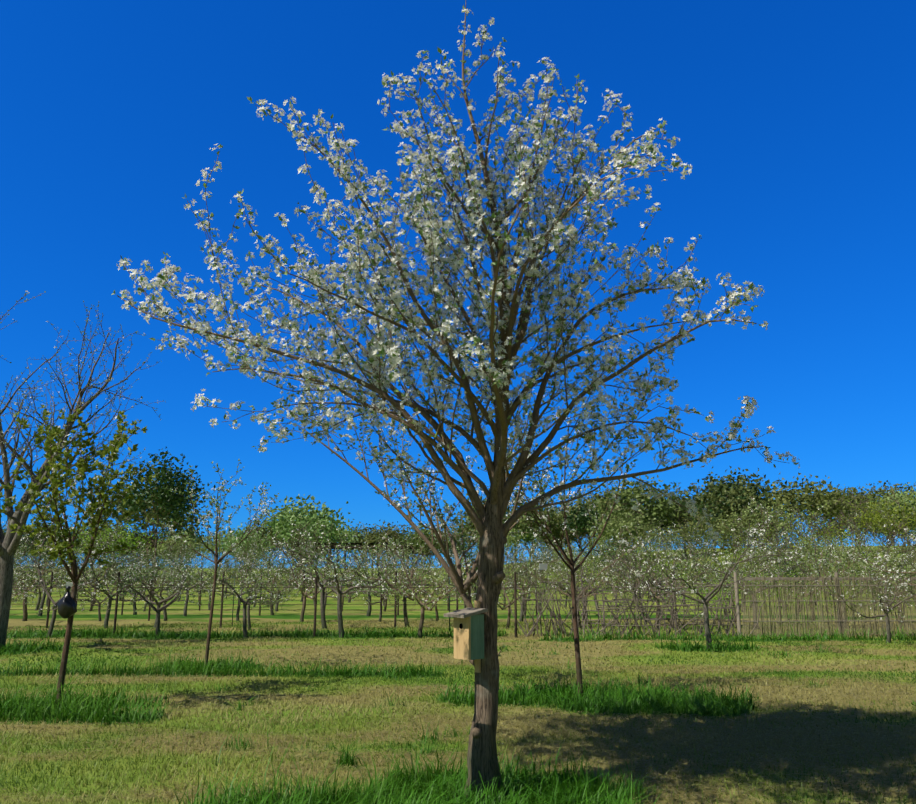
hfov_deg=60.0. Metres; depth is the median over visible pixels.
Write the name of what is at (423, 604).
dwarf tree
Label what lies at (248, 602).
dwarf tree
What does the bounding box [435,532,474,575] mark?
dwarf tree
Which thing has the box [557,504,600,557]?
tree
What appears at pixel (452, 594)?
dwarf tree
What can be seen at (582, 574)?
dwarf tree
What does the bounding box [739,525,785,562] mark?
dwarf tree
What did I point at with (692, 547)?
dwarf tree
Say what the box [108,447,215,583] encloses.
dark tree
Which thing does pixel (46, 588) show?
dwarf tree
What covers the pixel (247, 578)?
dwarf tree
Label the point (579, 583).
tree
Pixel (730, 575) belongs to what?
dwarf tree
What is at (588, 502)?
tree
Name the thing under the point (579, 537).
tree
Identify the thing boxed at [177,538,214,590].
dwarf tree
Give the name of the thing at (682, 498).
tree
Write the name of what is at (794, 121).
sky
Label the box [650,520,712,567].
tree
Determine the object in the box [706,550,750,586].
lime shrub
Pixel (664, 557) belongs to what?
lime shrub
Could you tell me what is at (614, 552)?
dark shrub
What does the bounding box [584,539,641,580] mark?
pale shrub
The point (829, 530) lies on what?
tree
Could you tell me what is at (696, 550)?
dwarf tree
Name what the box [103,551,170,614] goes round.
dwarf tree
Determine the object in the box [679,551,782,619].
dwarf tree
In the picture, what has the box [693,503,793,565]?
tree
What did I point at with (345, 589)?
dwarf tree
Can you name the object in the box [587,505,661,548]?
pale tree
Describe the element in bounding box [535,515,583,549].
tree
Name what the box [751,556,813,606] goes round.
dark shrub
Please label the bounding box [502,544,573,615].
dwarf tree
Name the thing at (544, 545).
olive shrub
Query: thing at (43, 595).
dwarf tree
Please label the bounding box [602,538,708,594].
dwarf tree
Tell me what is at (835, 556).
dwarf tree
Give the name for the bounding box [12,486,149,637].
dwarf tree
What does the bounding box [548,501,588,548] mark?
tree
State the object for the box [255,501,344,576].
tree
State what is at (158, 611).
dwarf tree
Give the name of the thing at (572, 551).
lime shrub
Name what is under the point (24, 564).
dwarf tree
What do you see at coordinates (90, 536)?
tree
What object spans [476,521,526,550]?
pale tree
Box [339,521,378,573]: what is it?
tree
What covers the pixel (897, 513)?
tree
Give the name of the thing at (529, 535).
pale tree
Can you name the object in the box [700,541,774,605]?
dwarf tree
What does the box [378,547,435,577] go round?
dwarf tree
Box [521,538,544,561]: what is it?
tree
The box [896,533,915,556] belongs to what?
dwarf tree
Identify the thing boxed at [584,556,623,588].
olive shrub
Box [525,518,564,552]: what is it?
tree
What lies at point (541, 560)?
olive shrub
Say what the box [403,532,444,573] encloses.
tree
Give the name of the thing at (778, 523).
sparse shrub
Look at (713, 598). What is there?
tree
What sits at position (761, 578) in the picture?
reed screen posts
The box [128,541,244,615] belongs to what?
dwarf tree
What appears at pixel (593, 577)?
dwarf tree
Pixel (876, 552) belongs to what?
dwarf tree
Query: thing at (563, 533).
tree
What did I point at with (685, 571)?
dwarf tree
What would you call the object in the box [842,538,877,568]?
dwarf tree
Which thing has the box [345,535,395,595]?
dwarf tree
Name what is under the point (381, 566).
dwarf tree
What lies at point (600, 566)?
dwarf tree
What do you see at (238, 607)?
dwarf tree
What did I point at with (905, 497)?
pale shrub
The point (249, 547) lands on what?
tree
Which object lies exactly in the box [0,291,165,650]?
old tree
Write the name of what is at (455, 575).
leaning tree
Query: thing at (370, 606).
dwarf tree
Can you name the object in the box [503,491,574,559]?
tree
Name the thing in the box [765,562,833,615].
dwarf tree
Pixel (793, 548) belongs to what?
tree
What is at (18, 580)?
dwarf tree
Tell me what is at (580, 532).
tree
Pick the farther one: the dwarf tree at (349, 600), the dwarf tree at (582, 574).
the dwarf tree at (349, 600)
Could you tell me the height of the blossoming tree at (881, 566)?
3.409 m
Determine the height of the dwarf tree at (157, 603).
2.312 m
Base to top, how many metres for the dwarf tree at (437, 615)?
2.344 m
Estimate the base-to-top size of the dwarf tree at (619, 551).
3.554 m
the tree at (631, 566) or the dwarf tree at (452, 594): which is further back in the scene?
the dwarf tree at (452, 594)
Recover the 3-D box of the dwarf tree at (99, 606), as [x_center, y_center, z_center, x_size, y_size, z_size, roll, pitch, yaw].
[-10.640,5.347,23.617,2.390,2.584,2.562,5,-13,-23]
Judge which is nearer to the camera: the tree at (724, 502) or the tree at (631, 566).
the tree at (631, 566)
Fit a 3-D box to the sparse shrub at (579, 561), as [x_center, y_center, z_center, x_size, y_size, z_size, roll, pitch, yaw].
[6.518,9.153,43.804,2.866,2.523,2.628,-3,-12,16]
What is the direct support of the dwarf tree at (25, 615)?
on the ground at (289, 613)
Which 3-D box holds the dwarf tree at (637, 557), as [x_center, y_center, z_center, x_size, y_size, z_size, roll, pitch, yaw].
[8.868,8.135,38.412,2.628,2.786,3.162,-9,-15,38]
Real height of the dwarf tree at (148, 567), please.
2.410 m
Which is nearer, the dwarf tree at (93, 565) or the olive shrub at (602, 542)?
the dwarf tree at (93, 565)
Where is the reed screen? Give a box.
[741,569,915,636]
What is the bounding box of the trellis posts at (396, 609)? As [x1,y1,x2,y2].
[10,570,697,636]
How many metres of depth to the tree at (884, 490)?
88.80 m
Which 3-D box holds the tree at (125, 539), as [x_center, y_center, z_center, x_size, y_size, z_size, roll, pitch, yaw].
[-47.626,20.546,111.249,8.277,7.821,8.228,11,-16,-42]
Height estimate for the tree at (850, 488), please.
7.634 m
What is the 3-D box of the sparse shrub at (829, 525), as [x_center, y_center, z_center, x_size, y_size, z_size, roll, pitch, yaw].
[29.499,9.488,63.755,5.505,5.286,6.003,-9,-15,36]
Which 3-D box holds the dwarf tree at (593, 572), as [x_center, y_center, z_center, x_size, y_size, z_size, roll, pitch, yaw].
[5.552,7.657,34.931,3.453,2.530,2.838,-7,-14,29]
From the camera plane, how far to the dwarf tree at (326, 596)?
26.57 m
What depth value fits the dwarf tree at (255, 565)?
32.16 m
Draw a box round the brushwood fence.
[507,569,769,636]
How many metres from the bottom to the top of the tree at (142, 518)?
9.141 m
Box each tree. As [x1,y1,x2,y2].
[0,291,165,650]
[0,404,156,706]
[10,551,54,606]
[10,558,37,607]
[11,525,81,620]
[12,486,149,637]
[12,549,47,592]
[13,528,113,615]
[13,542,53,584]
[13,558,66,610]
[13,561,85,606]
[14,545,38,563]
[14,546,54,591]
[15,520,88,564]
[18,526,42,571]
[21,504,187,627]
[29,529,83,574]
[37,563,102,588]
[43,550,147,610]
[44,536,156,605]
[44,550,104,594]
[56,538,144,620]
[75,520,114,564]
[76,551,119,590]
[78,528,137,565]
[87,479,212,580]
[89,554,143,598]
[95,551,165,580]
[99,552,212,635]
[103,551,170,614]
[104,545,207,627]
[106,526,137,561]
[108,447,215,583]
[111,1,799,802]
[112,543,175,610]
[114,529,160,575]
[116,550,184,603]
[124,558,195,620]
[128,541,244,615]
[131,548,166,589]
[136,541,182,595]
[142,545,171,574]
[146,459,279,664]
[151,527,213,568]
[152,531,205,567]
[155,546,204,578]
[157,538,198,567]
[165,541,218,599]
[170,560,247,609]
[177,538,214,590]
[179,565,214,599]
[182,554,295,620]
[184,544,293,637]
[195,528,237,570]
[208,558,299,629]
[212,541,265,594]
[214,523,276,577]
[218,522,286,589]
[223,557,275,595]
[224,526,276,574]
[227,540,319,614]
[228,547,264,563]
[232,535,295,606]
[233,531,302,586]
[233,551,262,582]
[245,515,287,572]
[245,552,319,610]
[248,535,332,591]
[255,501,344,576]
[258,494,353,560]
[263,529,357,621]
[265,517,393,628]
[266,520,376,608]
[279,538,336,565]
[282,517,418,637]
[285,358,568,698]
[288,533,346,601]
[292,547,339,582]
[293,515,363,563]
[302,565,332,602]
[308,524,435,615]
[311,540,376,583]
[318,560,375,610]
[319,549,386,590]
[320,538,379,602]
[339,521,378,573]
[342,521,468,626]
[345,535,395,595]
[345,540,421,605]
[354,525,437,621]
[358,520,414,574]
[362,553,416,611]
[371,527,473,637]
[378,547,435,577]
[380,549,447,600]
[382,539,440,592]
[387,550,475,620]
[400,519,460,568]
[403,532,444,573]
[405,564,451,605]
[422,528,511,607]
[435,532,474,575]
[435,533,507,603]
[440,539,470,564]
[449,494,530,548]
[449,517,478,559]
[459,539,529,569]
[467,560,556,628]
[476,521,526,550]
[477,399,646,697]
[501,529,565,621]
[501,564,537,606]
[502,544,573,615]
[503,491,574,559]
[504,524,655,628]
[504,553,527,591]
[505,532,576,600]
[506,520,543,562]
[507,554,568,611]
[510,545,554,574]
[519,527,568,583]
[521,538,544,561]
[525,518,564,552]
[529,534,631,622]
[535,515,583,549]
[540,549,588,588]
[542,550,617,589]
[542,569,580,606]
[544,516,577,559]
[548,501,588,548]
[553,547,625,616]
[556,501,589,551]
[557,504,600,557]
[559,486,614,542]
[562,557,601,588]
[567,518,604,541]
[568,534,585,550]
[574,549,630,610]
[585,525,676,598]
[586,468,690,546]
[586,502,672,539]
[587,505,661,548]
[589,490,643,543]
[595,559,627,605]
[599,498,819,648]
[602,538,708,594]
[609,526,714,628]
[610,547,660,572]
[615,540,732,618]
[620,520,677,566]
[622,552,689,614]
[637,535,705,589]
[652,551,718,606]
[654,500,702,555]
[658,526,738,587]
[661,490,700,548]
[672,528,828,629]
[679,482,777,558]
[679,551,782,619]
[683,485,775,552]
[685,466,786,559]
[689,474,764,545]
[690,560,764,615]
[700,533,782,611]
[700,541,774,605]
[734,536,855,611]
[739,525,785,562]
[748,539,806,574]
[750,533,867,620]
[756,505,915,627]
[760,472,859,555]
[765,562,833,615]
[771,538,850,605]
[777,540,827,576]
[794,546,844,599]
[807,484,876,542]
[813,521,846,544]
[816,513,912,607]
[819,532,889,588]
[824,484,885,546]
[827,517,876,544]
[829,508,915,642]
[838,551,915,622]
[841,517,878,542]
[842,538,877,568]
[845,545,904,589]
[848,562,912,609]
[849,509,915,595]
[856,534,900,582]
[858,480,915,544]
[861,543,908,575]
[866,528,900,545]
[883,544,914,574]
[892,560,915,599]
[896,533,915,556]
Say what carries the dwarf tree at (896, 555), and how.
on the ground at (289, 613)
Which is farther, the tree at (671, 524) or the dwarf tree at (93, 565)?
the tree at (671, 524)
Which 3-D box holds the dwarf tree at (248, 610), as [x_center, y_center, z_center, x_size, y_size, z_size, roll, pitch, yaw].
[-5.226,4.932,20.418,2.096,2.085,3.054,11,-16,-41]
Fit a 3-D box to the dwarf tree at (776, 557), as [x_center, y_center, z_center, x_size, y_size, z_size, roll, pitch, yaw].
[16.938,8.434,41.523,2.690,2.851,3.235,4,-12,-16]
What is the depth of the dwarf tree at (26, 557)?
28.28 m
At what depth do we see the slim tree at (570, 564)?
9.95 m
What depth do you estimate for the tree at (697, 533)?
52.06 m
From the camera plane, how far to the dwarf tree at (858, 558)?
32.20 m
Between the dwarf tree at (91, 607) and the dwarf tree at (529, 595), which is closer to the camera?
the dwarf tree at (91, 607)
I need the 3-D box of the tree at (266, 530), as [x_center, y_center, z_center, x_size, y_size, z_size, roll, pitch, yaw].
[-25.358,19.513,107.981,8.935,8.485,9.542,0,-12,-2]
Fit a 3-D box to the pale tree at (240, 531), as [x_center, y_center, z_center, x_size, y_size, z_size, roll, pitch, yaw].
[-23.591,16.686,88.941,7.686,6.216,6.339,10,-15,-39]
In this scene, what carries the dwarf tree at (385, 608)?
on the ground at (289, 613)
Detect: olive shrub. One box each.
[521,551,556,583]
[530,539,577,566]
[580,537,611,559]
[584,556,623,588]
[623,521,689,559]
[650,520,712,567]
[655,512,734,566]
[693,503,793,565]
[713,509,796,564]
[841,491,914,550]
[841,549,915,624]
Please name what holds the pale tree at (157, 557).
on the ground at (289, 613)
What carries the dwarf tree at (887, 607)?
on the ground at (289, 613)
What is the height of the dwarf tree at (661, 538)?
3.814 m
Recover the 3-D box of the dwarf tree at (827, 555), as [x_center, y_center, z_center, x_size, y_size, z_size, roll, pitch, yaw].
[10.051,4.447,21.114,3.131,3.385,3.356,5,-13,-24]
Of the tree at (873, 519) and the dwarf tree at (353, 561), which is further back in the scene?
the tree at (873, 519)
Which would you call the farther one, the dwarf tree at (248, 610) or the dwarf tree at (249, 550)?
the dwarf tree at (249, 550)
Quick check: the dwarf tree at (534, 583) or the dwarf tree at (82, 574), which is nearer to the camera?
the dwarf tree at (534, 583)
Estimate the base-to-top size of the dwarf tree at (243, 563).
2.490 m
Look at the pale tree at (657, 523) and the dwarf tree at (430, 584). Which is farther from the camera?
the pale tree at (657, 523)
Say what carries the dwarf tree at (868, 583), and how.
on the ground at (289, 613)
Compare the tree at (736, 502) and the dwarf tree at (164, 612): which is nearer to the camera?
the dwarf tree at (164, 612)
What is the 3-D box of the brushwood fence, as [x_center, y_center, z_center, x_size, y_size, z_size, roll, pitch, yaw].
[4.380,4.696,18.555,6.456,1.576,1.850,0,-12,1]
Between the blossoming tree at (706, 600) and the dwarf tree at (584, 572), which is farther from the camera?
the dwarf tree at (584, 572)
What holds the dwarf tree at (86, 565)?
on the ground at (289, 613)
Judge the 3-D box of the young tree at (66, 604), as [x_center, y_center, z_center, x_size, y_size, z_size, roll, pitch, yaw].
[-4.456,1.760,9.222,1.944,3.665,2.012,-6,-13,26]
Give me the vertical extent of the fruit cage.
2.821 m
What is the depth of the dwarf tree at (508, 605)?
20.46 m
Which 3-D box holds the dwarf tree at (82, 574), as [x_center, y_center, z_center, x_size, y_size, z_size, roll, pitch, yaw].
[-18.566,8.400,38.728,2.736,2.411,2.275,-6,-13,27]
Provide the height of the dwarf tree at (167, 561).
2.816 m
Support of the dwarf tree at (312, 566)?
on the ground at (289, 613)
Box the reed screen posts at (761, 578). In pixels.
[733,572,915,636]
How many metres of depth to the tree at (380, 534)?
89.67 m
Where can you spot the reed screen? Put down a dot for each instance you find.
(751, 611)
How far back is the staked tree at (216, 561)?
12.71 m
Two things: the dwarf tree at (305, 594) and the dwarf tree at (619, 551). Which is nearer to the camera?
the dwarf tree at (305, 594)
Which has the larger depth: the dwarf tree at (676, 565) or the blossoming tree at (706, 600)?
the dwarf tree at (676, 565)
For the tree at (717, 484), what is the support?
on the ground at (289, 613)
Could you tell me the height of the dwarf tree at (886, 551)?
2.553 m
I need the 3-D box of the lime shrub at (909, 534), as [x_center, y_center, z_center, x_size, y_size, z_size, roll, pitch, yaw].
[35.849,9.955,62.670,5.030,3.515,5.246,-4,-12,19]
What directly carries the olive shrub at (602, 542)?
on the ground at (289, 613)
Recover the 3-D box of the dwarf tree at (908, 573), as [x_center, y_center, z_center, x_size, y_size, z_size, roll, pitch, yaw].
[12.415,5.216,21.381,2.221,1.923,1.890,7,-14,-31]
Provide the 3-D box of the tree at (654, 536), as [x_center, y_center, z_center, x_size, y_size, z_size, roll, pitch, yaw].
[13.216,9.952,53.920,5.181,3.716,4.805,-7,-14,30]
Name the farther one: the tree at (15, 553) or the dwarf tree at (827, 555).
the tree at (15, 553)
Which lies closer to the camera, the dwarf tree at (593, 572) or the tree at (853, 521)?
the dwarf tree at (593, 572)
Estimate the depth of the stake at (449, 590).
19.96 m
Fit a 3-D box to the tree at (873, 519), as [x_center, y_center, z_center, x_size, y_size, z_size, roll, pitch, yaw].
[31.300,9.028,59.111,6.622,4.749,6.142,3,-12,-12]
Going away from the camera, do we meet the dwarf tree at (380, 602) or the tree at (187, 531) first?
the dwarf tree at (380, 602)
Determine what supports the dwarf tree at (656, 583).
on the ground at (289, 613)
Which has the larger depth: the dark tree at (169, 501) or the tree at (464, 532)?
the tree at (464, 532)
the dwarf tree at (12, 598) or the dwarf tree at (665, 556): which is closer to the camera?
the dwarf tree at (12, 598)
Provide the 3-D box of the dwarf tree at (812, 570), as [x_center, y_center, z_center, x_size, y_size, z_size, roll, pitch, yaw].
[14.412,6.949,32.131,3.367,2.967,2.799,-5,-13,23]
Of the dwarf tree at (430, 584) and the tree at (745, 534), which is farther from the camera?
the tree at (745, 534)
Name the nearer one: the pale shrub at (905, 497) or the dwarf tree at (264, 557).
the dwarf tree at (264, 557)
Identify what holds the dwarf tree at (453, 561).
on the ground at (289, 613)
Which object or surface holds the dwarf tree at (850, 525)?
on the ground at (289, 613)
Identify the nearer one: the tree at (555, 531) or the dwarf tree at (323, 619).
the dwarf tree at (323, 619)
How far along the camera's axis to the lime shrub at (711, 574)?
30.91 m
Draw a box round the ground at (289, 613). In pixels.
[0,546,915,803]
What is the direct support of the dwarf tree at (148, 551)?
on the ground at (289, 613)
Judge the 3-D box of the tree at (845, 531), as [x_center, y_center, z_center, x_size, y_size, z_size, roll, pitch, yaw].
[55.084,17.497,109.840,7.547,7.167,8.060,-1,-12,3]
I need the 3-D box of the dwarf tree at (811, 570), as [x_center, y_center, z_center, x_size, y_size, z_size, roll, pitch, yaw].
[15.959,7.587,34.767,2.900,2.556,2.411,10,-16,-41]
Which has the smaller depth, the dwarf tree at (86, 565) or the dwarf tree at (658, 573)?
the dwarf tree at (658, 573)
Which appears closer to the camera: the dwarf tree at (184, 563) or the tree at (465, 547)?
the dwarf tree at (184, 563)
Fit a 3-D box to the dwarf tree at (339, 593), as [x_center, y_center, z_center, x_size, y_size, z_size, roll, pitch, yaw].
[-2.516,4.080,18.312,2.999,2.983,4.370,4,-12,-17]
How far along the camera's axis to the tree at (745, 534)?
49.91 m
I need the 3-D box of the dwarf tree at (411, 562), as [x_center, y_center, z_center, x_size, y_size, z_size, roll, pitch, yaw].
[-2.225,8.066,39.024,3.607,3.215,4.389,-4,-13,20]
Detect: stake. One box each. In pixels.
[232,575,234,625]
[439,548,459,630]
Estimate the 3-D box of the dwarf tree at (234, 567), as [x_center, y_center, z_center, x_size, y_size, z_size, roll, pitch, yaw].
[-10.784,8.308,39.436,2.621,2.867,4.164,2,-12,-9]
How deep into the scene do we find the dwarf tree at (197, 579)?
32.19 m
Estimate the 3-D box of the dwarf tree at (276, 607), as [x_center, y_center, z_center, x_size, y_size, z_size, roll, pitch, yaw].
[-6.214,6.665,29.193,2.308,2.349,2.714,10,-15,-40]
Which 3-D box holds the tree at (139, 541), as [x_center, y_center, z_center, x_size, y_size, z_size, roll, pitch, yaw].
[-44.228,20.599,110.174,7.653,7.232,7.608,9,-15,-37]
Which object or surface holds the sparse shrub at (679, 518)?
on the ground at (289, 613)
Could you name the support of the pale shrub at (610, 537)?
on the ground at (289, 613)
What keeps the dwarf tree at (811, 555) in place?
on the ground at (289, 613)
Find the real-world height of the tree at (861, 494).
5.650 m
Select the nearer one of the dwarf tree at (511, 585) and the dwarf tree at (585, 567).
the dwarf tree at (585, 567)
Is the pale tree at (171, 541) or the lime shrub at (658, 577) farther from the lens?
the pale tree at (171, 541)
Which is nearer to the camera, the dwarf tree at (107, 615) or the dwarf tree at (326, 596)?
the dwarf tree at (107, 615)
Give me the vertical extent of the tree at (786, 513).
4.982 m
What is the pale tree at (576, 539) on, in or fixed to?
on the ground at (289, 613)
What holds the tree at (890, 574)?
on the ground at (289, 613)
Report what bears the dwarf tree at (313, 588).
on the ground at (289, 613)
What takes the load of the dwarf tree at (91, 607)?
on the ground at (289, 613)
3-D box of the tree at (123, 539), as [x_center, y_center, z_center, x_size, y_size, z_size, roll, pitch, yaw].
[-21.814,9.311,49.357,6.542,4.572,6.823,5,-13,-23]
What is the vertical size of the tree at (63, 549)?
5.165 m
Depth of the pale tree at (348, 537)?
86.08 m
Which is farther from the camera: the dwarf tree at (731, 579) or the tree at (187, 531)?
the tree at (187, 531)
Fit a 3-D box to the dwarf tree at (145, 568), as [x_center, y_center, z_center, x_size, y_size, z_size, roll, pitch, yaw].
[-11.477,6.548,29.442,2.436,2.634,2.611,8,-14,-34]
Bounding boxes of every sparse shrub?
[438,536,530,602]
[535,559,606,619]
[555,544,593,580]
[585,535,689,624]
[665,503,705,554]
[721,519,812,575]
[754,500,802,548]
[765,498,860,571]
[804,485,854,543]
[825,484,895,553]
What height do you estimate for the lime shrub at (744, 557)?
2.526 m
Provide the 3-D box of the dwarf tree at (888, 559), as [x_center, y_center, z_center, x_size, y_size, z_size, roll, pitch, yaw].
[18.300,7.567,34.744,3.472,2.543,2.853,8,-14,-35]
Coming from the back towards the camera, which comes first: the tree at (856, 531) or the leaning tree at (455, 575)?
the tree at (856, 531)
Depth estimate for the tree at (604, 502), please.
87.37 m
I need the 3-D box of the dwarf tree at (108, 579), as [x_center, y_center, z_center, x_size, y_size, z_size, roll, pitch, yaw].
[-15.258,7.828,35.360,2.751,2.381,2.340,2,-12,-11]
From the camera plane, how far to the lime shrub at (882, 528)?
63.61 m
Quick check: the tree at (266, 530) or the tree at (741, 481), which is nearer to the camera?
the tree at (741, 481)
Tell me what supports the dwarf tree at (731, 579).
on the ground at (289, 613)
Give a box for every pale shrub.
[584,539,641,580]
[585,527,650,545]
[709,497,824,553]
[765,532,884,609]
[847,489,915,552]
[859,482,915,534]
[876,490,915,529]
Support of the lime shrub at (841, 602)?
on the ground at (289, 613)
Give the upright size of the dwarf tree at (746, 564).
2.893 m
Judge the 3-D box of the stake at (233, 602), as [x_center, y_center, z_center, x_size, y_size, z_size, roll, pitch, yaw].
[-6.045,5.383,21.369,0.057,1.445,0.060,0,-12,1]
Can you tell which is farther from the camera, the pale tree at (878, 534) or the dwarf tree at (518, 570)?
the pale tree at (878, 534)
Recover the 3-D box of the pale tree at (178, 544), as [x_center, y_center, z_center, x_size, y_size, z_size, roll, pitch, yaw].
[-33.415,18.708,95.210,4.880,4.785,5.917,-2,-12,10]
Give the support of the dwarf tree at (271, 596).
on the ground at (289, 613)
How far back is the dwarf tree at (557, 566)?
41.65 m
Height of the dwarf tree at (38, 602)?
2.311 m
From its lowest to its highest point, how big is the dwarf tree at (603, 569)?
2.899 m
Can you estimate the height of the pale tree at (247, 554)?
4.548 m
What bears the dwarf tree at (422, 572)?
on the ground at (289, 613)
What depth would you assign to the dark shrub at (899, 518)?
50.71 m
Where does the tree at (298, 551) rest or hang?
on the ground at (289, 613)
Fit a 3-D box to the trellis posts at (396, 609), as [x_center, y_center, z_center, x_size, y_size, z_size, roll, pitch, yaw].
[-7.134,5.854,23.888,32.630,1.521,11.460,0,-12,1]
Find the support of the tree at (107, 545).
on the ground at (289, 613)
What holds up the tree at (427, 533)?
on the ground at (289, 613)
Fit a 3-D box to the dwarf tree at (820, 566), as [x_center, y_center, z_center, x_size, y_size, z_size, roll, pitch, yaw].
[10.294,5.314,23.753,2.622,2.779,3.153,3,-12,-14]
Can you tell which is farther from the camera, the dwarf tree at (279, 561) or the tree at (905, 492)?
the tree at (905, 492)
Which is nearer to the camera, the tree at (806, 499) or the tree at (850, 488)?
the tree at (806, 499)
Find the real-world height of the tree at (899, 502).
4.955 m
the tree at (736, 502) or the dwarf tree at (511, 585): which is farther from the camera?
the tree at (736, 502)
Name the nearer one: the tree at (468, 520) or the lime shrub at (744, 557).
the lime shrub at (744, 557)
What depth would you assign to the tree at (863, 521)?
57.96 m
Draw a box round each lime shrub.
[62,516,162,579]
[547,543,589,566]
[635,547,687,571]
[642,562,678,599]
[670,563,740,602]
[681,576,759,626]
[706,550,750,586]
[718,543,776,572]
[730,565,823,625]
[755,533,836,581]
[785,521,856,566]
[804,580,877,621]
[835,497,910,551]
[854,499,912,545]
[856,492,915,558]
[894,511,915,545]
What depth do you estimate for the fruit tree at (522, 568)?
21.49 m
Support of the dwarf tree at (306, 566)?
on the ground at (289, 613)
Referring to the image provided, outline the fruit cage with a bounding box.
[291,542,414,584]
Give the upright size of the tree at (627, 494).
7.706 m
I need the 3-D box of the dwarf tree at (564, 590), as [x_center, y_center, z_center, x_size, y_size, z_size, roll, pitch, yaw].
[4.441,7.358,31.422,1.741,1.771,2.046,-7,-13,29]
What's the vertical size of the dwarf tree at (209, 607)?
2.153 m
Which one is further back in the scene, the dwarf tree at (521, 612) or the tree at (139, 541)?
the tree at (139, 541)
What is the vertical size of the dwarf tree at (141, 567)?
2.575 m
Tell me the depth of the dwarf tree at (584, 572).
38.60 m
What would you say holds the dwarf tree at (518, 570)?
on the ground at (289, 613)
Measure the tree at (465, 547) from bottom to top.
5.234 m
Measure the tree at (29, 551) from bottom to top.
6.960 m
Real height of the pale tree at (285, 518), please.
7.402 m
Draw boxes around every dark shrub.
[584,547,636,588]
[676,518,750,565]
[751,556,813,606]
[882,488,915,532]
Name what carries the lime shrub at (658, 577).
on the ground at (289, 613)
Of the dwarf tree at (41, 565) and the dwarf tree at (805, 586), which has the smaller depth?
the dwarf tree at (805, 586)
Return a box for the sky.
[0,0,915,567]
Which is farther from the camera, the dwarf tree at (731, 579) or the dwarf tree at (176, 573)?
the dwarf tree at (176, 573)
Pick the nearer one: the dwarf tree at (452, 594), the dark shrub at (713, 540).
the dwarf tree at (452, 594)
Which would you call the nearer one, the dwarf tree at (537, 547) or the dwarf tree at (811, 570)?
the dwarf tree at (811, 570)
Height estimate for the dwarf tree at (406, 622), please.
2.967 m
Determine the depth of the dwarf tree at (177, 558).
45.61 m
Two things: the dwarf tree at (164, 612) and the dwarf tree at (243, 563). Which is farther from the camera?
the dwarf tree at (243, 563)
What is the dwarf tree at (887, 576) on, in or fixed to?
on the ground at (289, 613)
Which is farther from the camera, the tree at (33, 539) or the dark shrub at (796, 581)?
the tree at (33, 539)
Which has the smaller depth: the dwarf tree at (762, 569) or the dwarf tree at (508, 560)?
the dwarf tree at (762, 569)
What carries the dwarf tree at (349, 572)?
on the ground at (289, 613)
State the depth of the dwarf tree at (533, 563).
41.29 m

